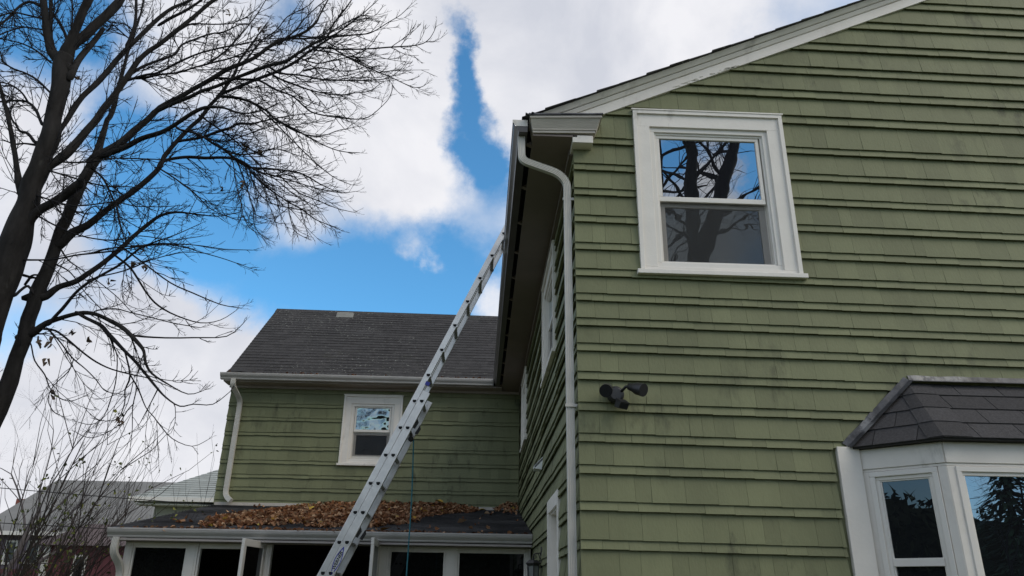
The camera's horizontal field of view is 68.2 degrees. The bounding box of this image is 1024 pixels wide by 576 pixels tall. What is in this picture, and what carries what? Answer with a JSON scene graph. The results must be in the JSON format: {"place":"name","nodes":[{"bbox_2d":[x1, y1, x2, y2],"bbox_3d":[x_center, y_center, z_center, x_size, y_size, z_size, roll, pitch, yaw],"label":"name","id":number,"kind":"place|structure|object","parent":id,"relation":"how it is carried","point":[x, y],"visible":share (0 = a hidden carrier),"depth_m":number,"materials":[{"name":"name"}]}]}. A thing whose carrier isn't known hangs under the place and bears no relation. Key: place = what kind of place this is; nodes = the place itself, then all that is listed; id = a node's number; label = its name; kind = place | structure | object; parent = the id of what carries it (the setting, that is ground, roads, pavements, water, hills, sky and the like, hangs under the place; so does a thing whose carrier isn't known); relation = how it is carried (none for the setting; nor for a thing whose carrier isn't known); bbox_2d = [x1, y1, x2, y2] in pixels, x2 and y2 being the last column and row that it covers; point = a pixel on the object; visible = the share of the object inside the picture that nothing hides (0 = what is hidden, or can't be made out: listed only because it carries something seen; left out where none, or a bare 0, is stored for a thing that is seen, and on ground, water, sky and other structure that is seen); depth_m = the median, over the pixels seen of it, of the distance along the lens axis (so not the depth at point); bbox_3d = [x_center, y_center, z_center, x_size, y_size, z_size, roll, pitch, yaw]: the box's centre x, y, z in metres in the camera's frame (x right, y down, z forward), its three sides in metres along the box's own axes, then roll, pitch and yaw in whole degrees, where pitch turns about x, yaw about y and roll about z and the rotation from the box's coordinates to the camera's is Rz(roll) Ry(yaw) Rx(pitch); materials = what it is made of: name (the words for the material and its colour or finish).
{"place":"outdoors","nodes":[
{"label":"outdoors","id":0,"kind":"place"},
{"bbox_2d":[128,469,218,516],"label":"neighbour house","id":1,"kind":"structure","parent":0,"point":[183,487],"depth_m":23.30,"materials":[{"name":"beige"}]},
{"bbox_2d":[0,0,858,512],"label":"sky","id":2,"kind":"structure","parent":0,"point":[434,175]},
{"label":"ground","id":3,"kind":"structure","parent":0,"visible":0},
{"bbox_2d":[0,519,36,575],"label":"shrub","id":4,"kind":"object","parent":3,"relation":"on","point":[11,547],"visible":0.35,"depth_m":11.90,"materials":[{"name":"brown plant"}]},
{"bbox_2d":[0,484,72,575],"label":"shrub","id":5,"kind":"object","parent":3,"relation":"on","point":[28,510],"visible":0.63,"depth_m":10.07,"materials":[{"name":"brown plant"}]},
{"bbox_2d":[0,348,172,575],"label":"bare tree","id":6,"kind":"object","parent":3,"relation":"on","point":[20,546],"visible":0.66,"depth_m":26.47,"materials":[{"name":"brown plant"}]},
{"bbox_2d":[20,461,153,568],"bbox_3d":[-14.783,9.072,27.140,4.654,6.377,4.881,2,-22,-2],"label":"bare tree","id":7,"kind":"object","parent":3,"relation":"on","point":[91,507],"visible":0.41,"depth_m":27.10,"materials":[{"name":"brown plant"}]},
{"bbox_2d":[0,480,176,575],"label":"neighbour house","id":8,"kind":"structure","parent":3,"relation":"on","point":[29,505],"depth_m":28.84,"materials":[{"name":"grey"}]},
{"bbox_2d":[1,540,19,564],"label":"window","id":9,"kind":"structure","parent":8,"relation":"in","point":[13,541],"depth_m":27.96,"materials":[{"name":"white paint"}]},
{"bbox_2d":[24,541,40,562],"bbox_3d":[-17.721,9.793,27.969,0.500,0.850,0.050,2,-22,-2],"label":"window","id":10,"kind":"structure","parent":8,"relation":"in","point":[28,541],"depth_m":27.99,"materials":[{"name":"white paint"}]},
{"bbox_2d":[70,555,87,575],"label":"window","id":11,"kind":"structure","parent":8,"relation":"in","point":[80,567],"depth_m":25.94,"materials":[{"name":"white paint"}]},
{"bbox_2d":[7,425,171,575],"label":"shrub","id":12,"kind":"object","parent":3,"relation":"on","point":[74,540],"visible":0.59,"depth_m":10.59,"materials":[{"name":"brown plant"}]},
{"bbox_2d":[0,345,218,575],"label":"shrub","id":13,"kind":"object","parent":3,"relation":"on","point":[25,564],"visible":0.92,"depth_m":9.92,"materials":[{"name":"brown plant"}]},
{"bbox_2d":[50,490,204,575],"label":"shrub","id":14,"kind":"object","parent":3,"relation":"on","point":[129,494],"visible":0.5,"depth_m":10.20,"materials":[{"name":"brown plant"}]},
{"bbox_2d":[120,379,217,555],"bbox_3d":[-6.293,4.749,15.371,1.827,5.770,3.280,-14,-26,32],"label":"shrub","id":15,"kind":"object","parent":3,"relation":"on","point":[172,471],"visible":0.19,"depth_m":15.22,"materials":[{"name":"brown plant"}]},
{"bbox_2d":[0,0,446,471],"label":"bare tree","id":16,"kind":"object","parent":3,"relation":"on","point":[29,209],"visible":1,"depth_m":10.67,"materials":[{"name":"brown plant"}]},
{"bbox_2d":[317,225,504,575],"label":"extension ladder","id":17,"kind":"object","parent":3,"relation":"on","point":[351,535],"visible":0.97,"depth_m":7.71,"materials":[{"name":"metal"}]},
{"bbox_2d":[406,440,413,575],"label":"rope","id":18,"kind":"object","parent":17,"relation":"hanging from","point":[410,508],"visible":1,"depth_m":7.57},
{"bbox_2d":[107,0,1023,575],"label":"house","id":19,"kind":"structure","parent":3,"relation":"on","point":[779,272],"depth_m":6.35,"materials":[{"name":"green paint"}]},
{"bbox_2d":[2,523,103,528],"bbox_3d":[-13.742,4.968,16.841,22.028,0.868,0.019,3,-22,-5],"label":"overhead wire","id":20,"kind":"object","parent":19,"relation":"attached to","point":[54,525],"visible":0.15,"depth_m":17.03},
{"bbox_2d":[2,488,211,504],"bbox_3d":[-12.734,4.298,17.213,20.026,1.318,0.019,3,-22,-5],"label":"overhead wire","id":21,"kind":"object","parent":19,"relation":"attached to","point":[107,496],"visible":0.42,"depth_m":17.36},
{"bbox_2d":[120,525,527,533],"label":"gutter leaves","id":22,"kind":"object","parent":19,"relation":"on","point":[297,529],"visible":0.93,"depth_m":9.78,"materials":[{"name":"brown plant"}]},
{"bbox_2d":[172,500,517,532],"bbox_3d":[-2.319,3.481,11.743,5.002,0.831,3.636,2,-22,-2],"label":"leaf drift","id":23,"kind":"object","parent":19,"relation":"on","point":[324,515],"visible":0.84,"depth_m":11.52,"materials":[{"name":"brown plant"}]},
{"bbox_2d":[228,370,480,377],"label":"gutter leaves","id":24,"kind":"object","parent":19,"relation":"on","point":[355,374],"visible":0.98,"depth_m":14.00,"materials":[{"name":"brown plant"}]},
{"bbox_2d":[336,394,403,466],"bbox_3d":[-2.605,2.642,14.039,1.154,1.320,0.166,2,-22,-2],"label":"window","id":25,"kind":"structure","parent":19,"relation":"in","point":[366,430],"depth_m":14.06,"materials":[{"name":"white paint"}]},
{"bbox_2d":[520,366,527,452],"bbox_3d":[0.251,2.051,12.625,0.166,1.190,1.260,2,-22,-2],"label":"window","id":26,"kind":"structure","parent":19,"relation":"in","point":[524,390],"depth_m":12.91,"materials":[{"name":"white paint"}]},
{"bbox_2d":[526,547,541,575],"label":"wall lantern","id":27,"kind":"object","parent":19,"relation":"attached to","point":[532,567],"depth_m":8.37,"materials":[{"name":"metal"}]},
{"bbox_2d":[540,240,557,388],"bbox_3d":[0.450,0.330,8.331,0.166,1.220,1.460,2,-22,-2],"label":"window","id":28,"kind":"structure","parent":19,"relation":"in","point":[549,342],"depth_m":8.67,"materials":[{"name":"white paint"}]},
{"bbox_2d":[599,382,647,409],"bbox_3d":[0.805,0.785,5.520,0.359,0.193,0.234,2,-22,-2],"label":"floodlight","id":29,"kind":"object","parent":19,"relation":"attached to","point":[614,395],"visible":1,"depth_m":5.50,"materials":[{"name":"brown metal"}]},
{"bbox_2d":[631,108,808,279],"bbox_3d":[1.688,-0.795,6.367,1.369,1.563,0.166,2,-22,-2],"label":"window","id":30,"kind":"structure","parent":19,"relation":"in","point":[714,198],"depth_m":6.36,"materials":[{"name":"white paint"}]},
{"bbox_2d":[835,375,1023,575],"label":"bay window","id":31,"kind":"structure","parent":19,"relation":"in","point":[931,479],"depth_m":5.24,"materials":[{"name":"white paint"}]}
]}

